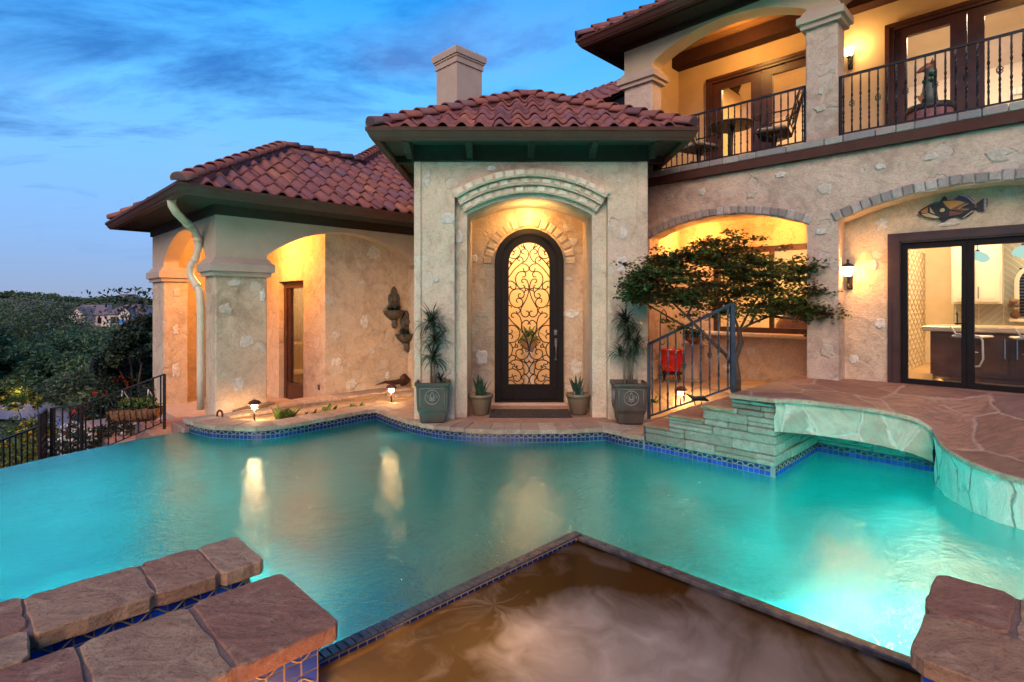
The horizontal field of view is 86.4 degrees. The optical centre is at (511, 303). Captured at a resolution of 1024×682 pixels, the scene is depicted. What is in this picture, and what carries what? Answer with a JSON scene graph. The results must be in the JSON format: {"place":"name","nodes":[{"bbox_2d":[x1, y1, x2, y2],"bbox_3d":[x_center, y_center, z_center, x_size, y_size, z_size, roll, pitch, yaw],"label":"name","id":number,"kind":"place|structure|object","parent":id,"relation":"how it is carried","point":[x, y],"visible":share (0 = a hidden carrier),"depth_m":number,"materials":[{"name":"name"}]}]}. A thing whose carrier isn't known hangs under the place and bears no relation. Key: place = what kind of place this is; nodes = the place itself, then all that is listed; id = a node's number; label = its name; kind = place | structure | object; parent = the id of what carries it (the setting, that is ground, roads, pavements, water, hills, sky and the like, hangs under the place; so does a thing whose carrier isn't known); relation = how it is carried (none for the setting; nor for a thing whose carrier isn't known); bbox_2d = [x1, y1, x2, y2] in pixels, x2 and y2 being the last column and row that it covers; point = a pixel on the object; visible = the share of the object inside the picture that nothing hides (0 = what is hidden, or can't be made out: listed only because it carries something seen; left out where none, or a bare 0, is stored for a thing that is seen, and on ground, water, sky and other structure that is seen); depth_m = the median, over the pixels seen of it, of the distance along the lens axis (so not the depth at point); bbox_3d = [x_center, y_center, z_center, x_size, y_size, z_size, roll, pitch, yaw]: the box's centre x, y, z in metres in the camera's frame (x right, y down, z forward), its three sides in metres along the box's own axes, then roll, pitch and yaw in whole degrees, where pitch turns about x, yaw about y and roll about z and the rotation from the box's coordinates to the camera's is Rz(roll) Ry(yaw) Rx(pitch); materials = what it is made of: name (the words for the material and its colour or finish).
{"place":"outdoors","nodes":[
{"label":"outdoors","id":0,"kind":"place"},
{"bbox_2d":[0,402,103,429],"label":"road","id":1,"kind":"structure","parent":0,"point":[26,410],"depth_m":18.60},
{"bbox_2d":[0,0,654,298],"label":"sky","id":2,"kind":"structure","parent":0,"point":[101,101],"materials":[{"name":"blue"}]},
{"bbox_2d":[0,297,803,463],"bbox_3d":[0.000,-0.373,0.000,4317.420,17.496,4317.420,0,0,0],"label":"ground","id":3,"kind":"structure","parent":0,"point":[110,303],"depth_m":294.44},
{"bbox_2d":[2,453,25,466],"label":"flowering shrub","id":4,"kind":"object","parent":3,"relation":"on","point":[12,460],"visible":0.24,"depth_m":9.56,"materials":[{"name":"green plant"}]},
{"bbox_2d":[0,426,37,467],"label":"garden railing","id":5,"kind":"object","parent":3,"relation":"on","point":[18,433],"visible":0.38,"depth_m":8.66,"materials":[{"name":"metal"}]},
{"bbox_2d":[0,428,47,468],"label":"flowering shrub","id":6,"kind":"object","parent":3,"relation":"on","point":[18,449],"visible":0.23,"depth_m":10.01,"materials":[{"name":"green plant"}]},
{"bbox_2d":[0,345,53,402],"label":"cedar tree","id":7,"kind":"object","parent":3,"relation":"on","point":[8,350],"visible":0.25,"depth_m":21.22,"materials":[{"name":"green plant"}]},
{"bbox_2d":[0,324,59,370],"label":"cedar tree","id":8,"kind":"object","parent":3,"relation":"on","point":[5,338],"visible":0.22,"depth_m":22.30,"materials":[{"name":"green plant"}]},
{"bbox_2d":[0,338,59,401],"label":"cedar tree","id":9,"kind":"object","parent":3,"relation":"on","point":[2,366],"visible":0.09,"depth_m":22.90,"materials":[{"name":"green plant"}]},
{"bbox_2d":[1,390,60,459],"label":"flowering shrub","id":10,"kind":"object","parent":3,"relation":"on","point":[36,404],"visible":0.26,"depth_m":11.94,"materials":[{"name":"green plant"}]},
{"bbox_2d":[0,410,65,461],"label":"leafy shrub","id":11,"kind":"object","parent":3,"relation":"on","point":[6,425],"visible":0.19,"depth_m":12.74,"materials":[{"name":"green plant"}]},
{"bbox_2d":[38,408,46,459],"bbox_3d":[-7.675,2.862,8.912,0.076,2.252,0.751,0,0,-35],"label":"post","id":12,"kind":"object","parent":3,"relation":"on","point":[42,433],"visible":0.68,"depth_m":8.83,"materials":[{"name":"metal"}]},
{"bbox_2d":[0,350,94,399],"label":"cedar tree","id":13,"kind":"object","parent":3,"relation":"on","point":[64,362],"visible":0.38,"depth_m":21.70,"materials":[{"name":"green plant"}]},
{"bbox_2d":[0,294,100,336],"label":"oak tree","id":14,"kind":"object","parent":3,"relation":"on","point":[52,304],"visible":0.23,"depth_m":37.80,"materials":[{"name":"green plant"}]},
{"bbox_2d":[0,304,100,346],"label":"oak tree","id":15,"kind":"object","parent":3,"relation":"on","point":[19,325],"visible":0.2,"depth_m":28.43,"materials":[{"name":"green plant"}]},
{"bbox_2d":[32,358,95,411],"bbox_3d":[-15.690,3.216,20.721,4.412,2.794,4.754,0,0,0],"label":"oak tree","id":16,"kind":"object","parent":3,"relation":"on","point":[57,387],"visible":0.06,"depth_m":18.93,"materials":[{"name":"green plant"}]},
{"bbox_2d":[50,404,80,456],"bbox_3d":[-7.629,2.731,9.323,0.470,2.014,0.045,0,0,-12],"label":"garden railing","id":17,"kind":"object","parent":3,"relation":"on","point":[52,431],"visible":0.56,"depth_m":9.29,"materials":[{"name":"metal"}]},
{"bbox_2d":[29,326,104,355],"bbox_3d":[-22.157,3.319,26.287,6.365,4.655,6.847,0,0,0],"label":"cedar tree","id":18,"kind":"object","parent":3,"relation":"on","point":[66,344],"visible":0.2,"depth_m":25.64,"materials":[{"name":"green plant"}]},
{"bbox_2d":[24,323,119,341],"bbox_3d":[-25.650,3.618,32.435,7.505,4.989,7.459,0,0,0],"label":"oak tree","id":19,"kind":"object","parent":3,"relation":"on","point":[101,331],"visible":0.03,"depth_m":32.36,"materials":[{"name":"green plant"}]},
{"bbox_2d":[0,290,152,321],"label":"hillside scrub","id":20,"kind":"object","parent":3,"relation":"on","point":[79,301],"visible":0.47,"depth_m":367.33,"materials":[{"name":"green plant"}]},
{"bbox_2d":[10,319,151,337],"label":"valley woods","id":21,"kind":"object","parent":3,"relation":"on","point":[113,324],"visible":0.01,"depth_m":40.63,"materials":[{"name":"green plant"}]},
{"bbox_2d":[63,404,105,432],"bbox_3d":[-11.762,3.545,15.133,1.135,1.435,1.519,0,0,-27],"label":"flowering shrub","id":22,"kind":"object","parent":3,"relation":"on","point":[73,414],"visible":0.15,"depth_m":15.03,"materials":[{"name":"green plant"}]},
{"bbox_2d":[62,305,115,327],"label":"distant house","id":23,"kind":"structure","parent":3,"relation":"on","point":[101,319],"depth_m":179.43,"materials":[{"name":"grey metal"}]},
{"bbox_2d":[47,421,135,457],"bbox_3d":[-8.326,3.202,10.494,1.962,1.842,1.826,0,0,0],"label":"flowering shrub","id":24,"kind":"object","parent":3,"relation":"on","point":[66,441],"visible":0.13,"depth_m":10.11,"materials":[{"name":"green plant"}]},
{"bbox_2d":[79,341,104,354],"bbox_3d":[-19.051,3.679,25.823,5.580,3.868,5.366,0,0,34],"label":"cedar tree","id":25,"kind":"object","parent":3,"relation":"on","point":[88,350],"visible":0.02,"depth_m":25.68,"materials":[{"name":"green plant"}]},
{"bbox_2d":[66,354,152,419],"bbox_3d":[-13.313,3.207,18.586,3.864,3.312,3.287,0,0,44],"label":"oak tree","id":26,"kind":"object","parent":3,"relation":"on","point":[84,397],"visible":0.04,"depth_m":17.80,"materials":[{"name":"green plant"}]},
{"bbox_2d":[78,286,152,414],"bbox_3d":[-10.425,1.863,15.456,3.382,4.750,2.466,0,0,-34],"label":"tall shrub tree","id":27,"kind":"object","parent":3,"relation":"on","point":[128,340],"visible":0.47,"depth_m":15.01,"materials":[{"name":"green plant"}]},
{"bbox_2d":[75,418,156,447],"bbox_3d":[-7.851,3.149,11.184,1.595,1.951,1.943,0,0,0],"label":"flowering shrub","id":28,"kind":"object","parent":3,"relation":"on","point":[104,433],"visible":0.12,"depth_m":10.80,"materials":[{"name":"green plant"}]},
{"bbox_2d":[81,368,152,404],"bbox_3d":[-10.532,2.981,15.349,2.045,2.533,2.046,0,0,0],"label":"flowering shrub","id":29,"kind":"object","parent":3,"relation":"on","point":[114,379],"visible":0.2,"depth_m":14.87,"materials":[{"name":"green plant"}]},
{"bbox_2d":[80,373,165,450],"bbox_3d":[-6.737,2.477,9.450,1.376,2.520,0.042,0,0,-6],"label":"garden railing","id":30,"kind":"object","parent":3,"relation":"on","point":[107,396],"visible":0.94,"depth_m":9.44,"materials":[{"name":"metal"}]},
{"bbox_2d":[104,389,162,423],"bbox_3d":[-6.625,1.801,9.575,0.826,0.595,0.332,0,0,-6],"label":"hanging trough","id":31,"kind":"object","parent":30,"relation":"hanging from","point":[119,415],"visible":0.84,"depth_m":9.46,"materials":[{"name":"wicker"}]},
{"bbox_2d":[118,396,159,408],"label":"trough plants","id":32,"kind":"object","parent":31,"relation":"in","point":[135,402],"visible":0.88,"depth_m":9.51,"materials":[{"name":"green plant"}]},
{"bbox_2d":[94,332,152,350],"bbox_3d":[-19.417,3.600,28.364,5.464,4.524,5.235,0,0,28],"label":"cedar tree","id":33,"kind":"object","parent":3,"relation":"on","point":[149,333],"visible":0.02,"depth_m":27.52,"materials":[{"name":"green plant"}]},
{"bbox_2d":[104,304,152,326],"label":"distant house","id":34,"kind":"structure","parent":3,"relation":"on","point":[111,315],"depth_m":174.38,"materials":[{"name":"grey metal"}]},
{"bbox_2d":[87,416,188,446],"bbox_3d":[-7.226,2.925,10.717,5.625,1.875,1.188,0,0,45],"label":"landing","id":35,"kind":"object","parent":3,"relation":"on","point":[175,425],"visible":0.2,"depth_m":9.83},
{"bbox_2d":[135,383,155,397],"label":"leafy shrub","id":36,"kind":"object","parent":3,"relation":"on","point":[142,387],"visible":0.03,"depth_m":12.36,"materials":[{"name":"green plant"}]},
{"bbox_2d":[105,0,1023,446],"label":"house","id":37,"kind":"structure","parent":3,"relation":"on","point":[491,224],"depth_m":9.48,"materials":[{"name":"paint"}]},
{"bbox_2d":[284,281,302,399],"bbox_3d":[-4.857,0.850,12.423,1.312,2.725,0.150,0,0,45],"label":"door","id":38,"kind":"structure","parent":37,"relation":"in","point":[293,290],"depth_m":12.61,"materials":[{"name":"brown wood"}]},
{"bbox_2d":[223,385,413,418],"bbox_3d":[-3.163,2.049,11.115,4.996,0.388,0.915,0,0,-45],"label":"bed ledge","id":39,"kind":"object","parent":37,"relation":"on","point":[405,391],"visible":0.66,"depth_m":10.73,"materials":[{"name":"stone"}]},
{"bbox_2d":[232,401,274,411],"bbox_3d":[-4.622,1.833,9.760,0.719,0.115,0.087,0,0,-42],"label":"driftwood","id":40,"kind":"object","parent":39,"relation":"on","point":[260,406],"visible":0.88,"depth_m":9.80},
{"bbox_2d":[235,396,413,420],"bbox_3d":[-3.278,1.969,10.102,4.241,0.001,1.745,0,0,-41],"label":"planting bed","id":41,"kind":"object","parent":39,"relation":"in","point":[309,410],"depth_m":10.54,"materials":[{"name":"stone"}]},
{"bbox_2d":[248,399,260,419],"bbox_3d":[-4.325,1.788,9.150,0.212,0.363,0.209,0,0,0],"label":"path light","id":42,"kind":"object","parent":41,"relation":"on","point":[254,403],"visible":0.96,"depth_m":9.11,"materials":[{"name":"glass"}]},
{"bbox_2d":[268,405,301,418],"bbox_3d":[-3.839,1.832,9.322,0.589,0.274,0.733,0,0,-22],"label":"sword fern","id":43,"kind":"object","parent":41,"relation":"on","point":[286,413],"visible":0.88,"depth_m":9.31,"materials":[{"name":"green plant"}]},
{"bbox_2d":[376,374,409,388],"bbox_3d":[-2.613,1.712,11.947,0.155,0.288,1.001,0,0,35],"label":"bird ornament","id":44,"kind":"object","parent":39,"relation":"on","point":[404,379],"visible":0.84,"depth_m":12.08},
{"bbox_2d":[383,286,404,327],"bbox_3d":[-2.669,0.081,12.251,0.457,0.938,0.537,0,0,45],"label":"wall fountain","id":45,"kind":"object","parent":37,"relation":"attached to","point":[392,315],"depth_m":12.16,"materials":[{"name":"stone"}]},
{"bbox_2d":[395,310,412,351],"bbox_3d":[-2.431,0.619,12.436,0.538,0.938,0.457,0,0,-45],"label":"wall fountain","id":46,"kind":"object","parent":37,"relation":"attached to","point":[404,323],"depth_m":12.34,"materials":[{"name":"stone"}]},
{"bbox_2d":[501,235,556,398],"bbox_3d":[0.324,0.249,10.208,1.064,3.077,0.234,0,0,0],"label":"door","id":47,"kind":"structure","parent":37,"relation":"in","point":[508,391],"depth_m":10.23,"materials":[{"name":"brown metal"}]},
{"bbox_2d":[521,349,537,383],"bbox_3d":[0.375,1.462,11.812,0.375,0.925,0.375,0,0,0],"label":"hall pedestal","id":48,"kind":"object","parent":37,"relation":"on","point":[528,358],"visible":0.41,"depth_m":11.72,"materials":[{"name":"white paint"}]},
{"bbox_2d":[521,336,537,349],"bbox_3d":[0.375,0.856,11.812,0.375,0.288,0.375,0,0,0],"label":"hall vase","id":49,"kind":"object","parent":48,"relation":"on","point":[525,345],"visible":0.59,"depth_m":11.68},
{"bbox_2d":[512,326,542,344],"bbox_3d":[0.394,0.703,11.809,0.834,0.496,0.731,0,0,24],"label":"hall plant","id":50,"kind":"object","parent":49,"relation":"in","point":[530,335],"visible":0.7,"depth_m":11.73,"materials":[{"name":"green plant"}]},
{"bbox_2d":[679,133,720,164],"bbox_3d":[3.442,-2.988,10.251,0.602,1.131,0.713,0,0,-25],"label":"patio chair","id":51,"kind":"object","parent":37,"relation":"on","point":[701,145],"visible":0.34,"depth_m":10.09,"materials":[{"name":"brown metal"}]},
{"bbox_2d":[653,85,805,171],"bbox_3d":[3.544,-2.862,9.184,0.074,0.899,2.630,0,0,-45],"label":"balcony railing","id":52,"kind":"object","parent":37,"relation":"on","point":[760,116],"visible":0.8,"depth_m":8.81,"materials":[{"name":"metal"}]},
{"bbox_2d":[707,118,752,154],"bbox_3d":[3.942,-2.817,9.811,0.800,0.804,0.800,0,0,45],"label":"bistro table","id":53,"kind":"object","parent":37,"relation":"on","point":[731,125],"visible":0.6,"depth_m":9.77,"materials":[{"name":"brown metal"}]},
{"bbox_2d":[713,70,761,159],"bbox_3d":[4.480,-3.455,10.837,0.955,2.060,0.087,0,0,45],"label":"door","id":54,"kind":"structure","parent":37,"relation":"in","point":[755,78],"depth_m":10.71,"materials":[{"name":"brown wood"}]},
{"bbox_2d":[714,243,806,334],"bbox_3d":[4.700,-0.256,9.897,2.100,1.587,0.106,0,0,45],"label":"window","id":55,"kind":"structure","parent":37,"relation":"in","point":[802,246],"depth_m":9.87,"materials":[{"name":"brown wood"}]},
{"bbox_2d":[755,89,803,148],"bbox_3d":[4.535,-2.988,9.211,0.714,1.131,0.602,0,0,33],"label":"patio chair","id":56,"kind":"object","parent":37,"relation":"on","point":[777,133],"visible":0.62,"depth_m":9.13,"materials":[{"name":"brown metal"}]},
{"bbox_2d":[762,57,805,149],"bbox_3d":[5.163,-3.455,10.155,0.087,2.060,0.955,0,0,-45],"label":"door","id":57,"kind":"structure","parent":37,"relation":"in","point":[768,74],"depth_m":10.35,"materials":[{"name":"brown wood"}]},
{"bbox_2d":[775,312,806,328],"bbox_3d":[5.502,0.713,10.379,0.935,1.200,0.711,0,0,30],"label":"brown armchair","id":58,"kind":"object","parent":37,"relation":"on","point":[783,323],"visible":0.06,"depth_m":10.55,"materials":[{"name":"leather"}]},
{"bbox_2d":[842,259,854,288],"bbox_3d":[4.940,-0.438,8.007,0.180,0.450,0.215,0,0,45],"label":"wall lantern","id":59,"kind":"object","parent":37,"relation":"attached to","point":[847,270],"depth_m":7.97,"materials":[{"name":"glass"}]},
{"bbox_2d":[844,46,854,69],"bbox_3d":[5.786,-4.214,9.357,0.175,0.328,0.210,0,0,45],"label":"wall lantern","id":60,"kind":"object","parent":37,"relation":"attached to","point":[848,52],"depth_m":9.32,"materials":[{"name":"glass"}]},
{"bbox_2d":[731,375,1023,477],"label":"deck","id":61,"kind":"structure","parent":37,"relation":"attached to","point":[983,428],"depth_m":6.44,"materials":[{"name":"stone"}]},
{"bbox_2d":[729,393,1023,483],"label":"deck edge","id":62,"kind":"object","parent":61,"relation":"attached to","point":[974,465],"visible":1,"depth_m":6.25,"materials":[{"name":"stone"}]},
{"bbox_2d":[907,100,954,122],"bbox_3d":[6.099,-2.644,7.955,0.588,0.462,0.588,0,0,-45],"label":"round tub","id":63,"kind":"object","parent":37,"relation":"on","point":[950,105],"visible":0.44,"depth_m":7.73,"materials":[{"name":"pink ceramic"}]},
{"bbox_2d":[916,58,937,102],"bbox_3d":[6.079,-3.217,7.956,0.238,0.693,0.227,0,0,-30],"label":"animal totem","id":64,"kind":"object","parent":63,"relation":"on","point":[930,80],"visible":0.68,"depth_m":7.89,"materials":[{"name":"grey stone"}]},
{"bbox_2d":[895,10,966,125],"bbox_3d":[6.647,-3.455,8.671,0.087,2.060,0.912,0,0,-45],"label":"door","id":65,"kind":"structure","parent":37,"relation":"in","point":[957,22],"depth_m":8.48,"materials":[{"name":"brown wood"}]},
{"bbox_2d":[839,28,1023,135],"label":"balcony railing","id":66,"kind":"object","parent":37,"relation":"on","point":[955,48],"visible":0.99,"depth_m":7.16,"materials":[{"name":"metal"}]},
{"bbox_2d":[901,239,966,388],"bbox_3d":[5.713,0.133,7.401,0.708,1.960,0.153,0,0,45],"label":"door","id":67,"kind":"structure","parent":37,"relation":"in","point":[963,242],"depth_m":7.41,"materials":[{"name":"glass"}]},
{"bbox_2d":[918,195,987,221],"bbox_3d":[5.825,-1.265,7.223,0.721,0.345,0.053,0,0,45],"label":"fish wall art","id":68,"kind":"object","parent":37,"relation":"attached to","point":[943,209],"visible":1,"depth_m":7.20,"materials":[{"name":"metal"}]},
{"bbox_2d":[950,326,993,383],"bbox_3d":[6.364,0.713,7.530,0.325,0.807,0.400,0,0,-25],"label":"bar stool","id":69,"kind":"object","parent":37,"relation":"on","point":[976,336],"visible":0.36,"depth_m":7.35,"materials":[{"name":"metal"}]},
{"bbox_2d":[921,324,1023,384],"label":"kitchen island","id":70,"kind":"structure","parent":37,"relation":"on","point":[1003,362],"depth_m":7.66,"materials":[{"name":"brown wood"}]},
{"bbox_2d":[975,245,989,262],"bbox_3d":[6.881,-1.172,8.057,0.242,1.131,0.233,0,0,-21],"label":"pendant lamp","id":71,"kind":"object","parent":37,"relation":"hanging from","point":[981,257],"visible":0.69,"depth_m":7.98,"materials":[{"name":"glass"}]},
{"bbox_2d":[967,235,1023,392],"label":"door","id":72,"kind":"structure","parent":37,"relation":"in","point":[971,243],"depth_m":7.11,"materials":[{"name":"brown metal"}]},
{"bbox_2d":[967,0,1023,110],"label":"door","id":73,"kind":"structure","parent":37,"relation":"in","point":[975,16],"depth_m":8.21,"materials":[{"name":"brown wood"}]},
{"bbox_2d":[1007,298,1020,318],"bbox_3d":[8.497,0.078,9.222,0.176,0.345,0.169,0,0,45],"label":"kitchen vase","id":74,"kind":"object","parent":37,"relation":"on","point":[1014,314],"visible":1,"depth_m":9.18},
{"bbox_2d":[1009,268,1023,321],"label":"window","id":75,"kind":"structure","parent":37,"relation":"in","point":[1017,279],"depth_m":9.21,"materials":[{"name":"white paint"}]},
{"bbox_2d":[1011,243,1023,257],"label":"pendant lamp","id":76,"kind":"object","parent":37,"relation":"hanging from","point":[1018,252],"visible":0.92,"depth_m":7.71,"materials":[{"name":"glass"}]},
{"bbox_2d":[256,402,645,439],"bbox_3d":[-1.561,1.970,9.178,7.524,0.185,2.287,0,0,5],"label":"coping mortar","id":77,"kind":"object","parent":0,"point":[642,436],"visible":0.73,"depth_m":8.36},
{"bbox_2d":[183,404,644,439],"bbox_3d":[-1.591,1.897,9.078,7.502,0.077,2.098,0,0,5],"label":"pool coping","id":78,"kind":"object","parent":77,"relation":"on","point":[391,411],"visible":0.93,"depth_m":8.43,"materials":[{"name":"stone"}]},
{"bbox_2d":[395,401,647,427],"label":"entry patio","id":79,"kind":"structure","parent":0,"point":[473,418],"depth_m":8.88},
{"bbox_2d":[414,379,450,422],"bbox_3d":[-1.250,1.542,8.662,0.540,0.640,0.540,0,0,-4],"label":"square planter","id":80,"kind":"object","parent":79,"relation":"on","point":[432,399],"visible":0.98,"depth_m":8.43,"materials":[{"name":"green ceramic"}]},
{"bbox_2d":[411,302,453,391],"bbox_3d":[-1.263,0.691,8.667,0.794,1.480,0.762,0,0,0],"label":"dracaena","id":81,"kind":"object","parent":80,"relation":"in","point":[431,317],"visible":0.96,"depth_m":8.59,"materials":[{"name":"green plant"}]},
{"bbox_2d":[468,392,493,415],"bbox_3d":[-0.525,1.691,9.200,0.430,0.344,0.430,0,0,0],"label":"round pot","id":82,"kind":"object","parent":79,"relation":"on","point":[480,405],"visible":0.91,"depth_m":9.06,"materials":[{"name":"ceramic"}]},
{"bbox_2d":[473,375,490,395],"bbox_3d":[-0.485,1.379,9.198,0.288,0.392,0.321,0,0,11],"label":"snake plant","id":83,"kind":"object","parent":82,"relation":"on","point":[480,388],"visible":0.92,"depth_m":9.15,"materials":[{"name":"green plant"}]},
{"bbox_2d":[489,409,571,417],"bbox_3d":[0.306,1.854,9.225,1.362,0.028,0.600,0,0,0],"label":"doormat","id":84,"kind":"object","parent":79,"relation":"on","point":[529,413],"visible":1,"depth_m":9.18,"materials":[{"name":"fabric"}]},
{"bbox_2d":[566,392,590,414],"bbox_3d":[1.125,1.691,9.250,0.430,0.344,0.430,0,0,0],"label":"round pot","id":85,"kind":"object","parent":79,"relation":"on","point":[578,404],"visible":0.91,"depth_m":9.11,"materials":[{"name":"ceramic"}]},
{"bbox_2d":[569,375,586,394],"bbox_3d":[1.114,1.379,9.289,0.321,0.392,0.288,0,0,-8],"label":"snake plant","id":86,"kind":"object","parent":85,"relation":"on","point":[577,388],"visible":0.91,"depth_m":9.20,"materials":[{"name":"green plant"}]},
{"bbox_2d":[610,379,649,424],"bbox_3d":[1.837,1.542,8.575,0.540,0.640,0.540,0,0,3],"label":"square planter","id":87,"kind":"object","parent":79,"relation":"on","point":[629,403],"visible":1,"depth_m":8.35,"materials":[{"name":"grey ceramic"}]},
{"bbox_2d":[603,305,655,383],"bbox_3d":[1.822,0.640,8.530,0.906,1.298,0.738,0,0,21],"label":"dracaena","id":88,"kind":"object","parent":87,"relation":"in","point":[628,329],"visible":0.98,"depth_m":8.54,"materials":[{"name":"green plant"}]},
{"bbox_2d":[648,374,773,419],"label":"side garden ground","id":89,"kind":"structure","parent":0,"point":[746,384],"depth_m":9.41,"materials":[{"name":"stone"}]},
{"bbox_2d":[661,348,682,382],"bbox_3d":[2.943,1.214,10.050,0.412,0.753,0.410,0,0,0],"label":"red urn","id":90,"kind":"object","parent":89,"relation":"on","point":[671,363],"visible":0.71,"depth_m":9.90,"materials":[{"name":"ceramic"}]},
{"bbox_2d":[674,386,686,403],"bbox_3d":[2.825,1.556,9.125,0.212,0.362,0.209,0,0,0],"label":"path light","id":91,"kind":"object","parent":89,"relation":"on","point":[680,391],"visible":0.81,"depth_m":9.08,"materials":[{"name":"white metal"}]},
{"bbox_2d":[647,302,734,418],"bbox_3d":[2.694,0.921,8.337,1.447,1.884,0.078,0,0,45],"label":"stair railing","id":92,"kind":"object","parent":89,"relation":"on","point":[731,305],"visible":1,"depth_m":8.28,"materials":[{"name":"black metal"}]},
{"bbox_2d":[681,343,706,382],"bbox_3d":[3.376,1.094,10.094,0.350,0.712,0.350,0,0,-45],"label":"stone pedestal","id":93,"kind":"object","parent":89,"relation":"on","point":[696,362],"visible":0.81,"depth_m":10.00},
{"bbox_2d":[685,337,704,343],"bbox_3d":[3.376,0.675,10.094,0.425,0.125,0.425,0,0,0],"label":"flower bowl","id":94,"kind":"object","parent":93,"relation":"on","point":[696,340],"visible":0.59,"depth_m":9.95,"materials":[{"name":"ceramic"}]},
{"bbox_2d":[680,326,704,338],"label":"pansies","id":95,"kind":"object","parent":94,"relation":"in","point":[688,333],"visible":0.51,"depth_m":9.99,"materials":[{"name":"green plant"}]},
{"bbox_2d":[610,228,855,391],"bbox_3d":[3.269,0.158,8.254,3.540,2.634,1.505,0,0,0],"label":"maple tree","id":96,"kind":"object","parent":89,"relation":"on","point":[670,266],"visible":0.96,"depth_m":8.09,"materials":[{"name":"green plant"}]},
{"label":"pool basin","id":97,"kind":"structure","parent":0,"visible":0},
{"bbox_2d":[0,419,1023,655],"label":"water","id":98,"kind":"structure","parent":97,"relation":"in","point":[353,528],"depth_m":5.23,"materials":[{"name":"liquid"}]},
{"bbox_2d":[0,530,1023,681],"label":"spa","id":99,"kind":"object","parent":97,"relation":"on","point":[574,606],"visible":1,"depth_m":2.86,"materials":[{"name":"tile"}]},
{"bbox_2d":[190,413,932,477],"bbox_3d":[0.034,2.072,8.181,10.804,0.275,1.850,0,0,14],"label":"waterline grout","id":100,"kind":"object","parent":97,"relation":"attached to","point":[773,471],"visible":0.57,"depth_m":7.77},
{"bbox_2d":[185,413,934,476],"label":"waterline tiles","id":101,"kind":"object","parent":100,"relation":"attached to","point":[498,438],"visible":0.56,"depth_m":8.10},
{"bbox_2d":[185,413,931,469],"bbox_3d":[0.015,1.969,8.181,10.777,0.045,1.853,0,0,14],"label":"pool tile border","id":102,"kind":"object","parent":101,"relation":"on","point":[583,436],"visible":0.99,"depth_m":8.10,"materials":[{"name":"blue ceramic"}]},
{"bbox_2d":[644,397,934,466],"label":"stone steps","id":103,"kind":"structure","parent":97,"relation":"on","point":[738,429],"depth_m":6.92,"materials":[{"name":"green stone"}]},
{"bbox_2d":[686,394,708,404],"bbox_3d":[2.746,1.435,8.061,0.333,0.208,0.088,0,0,0],"label":"lizard ornament","id":104,"kind":"object","parent":103,"relation":"on","point":[701,398],"visible":0.87,"depth_m":8.04,"materials":[{"name":"metal"}]},
{"bbox_2d":[774,403,935,462],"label":"stone bridge","id":105,"kind":"structure","parent":103,"relation":"on","point":[901,434],"depth_m":6.35,"materials":[{"name":"stone"}]},
{"bbox_2d":[933,437,1023,529],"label":"retaining wall","id":106,"kind":"structure","parent":97,"relation":"on","point":[995,499],"depth_m":5.31,"materials":[{"name":"stone"}]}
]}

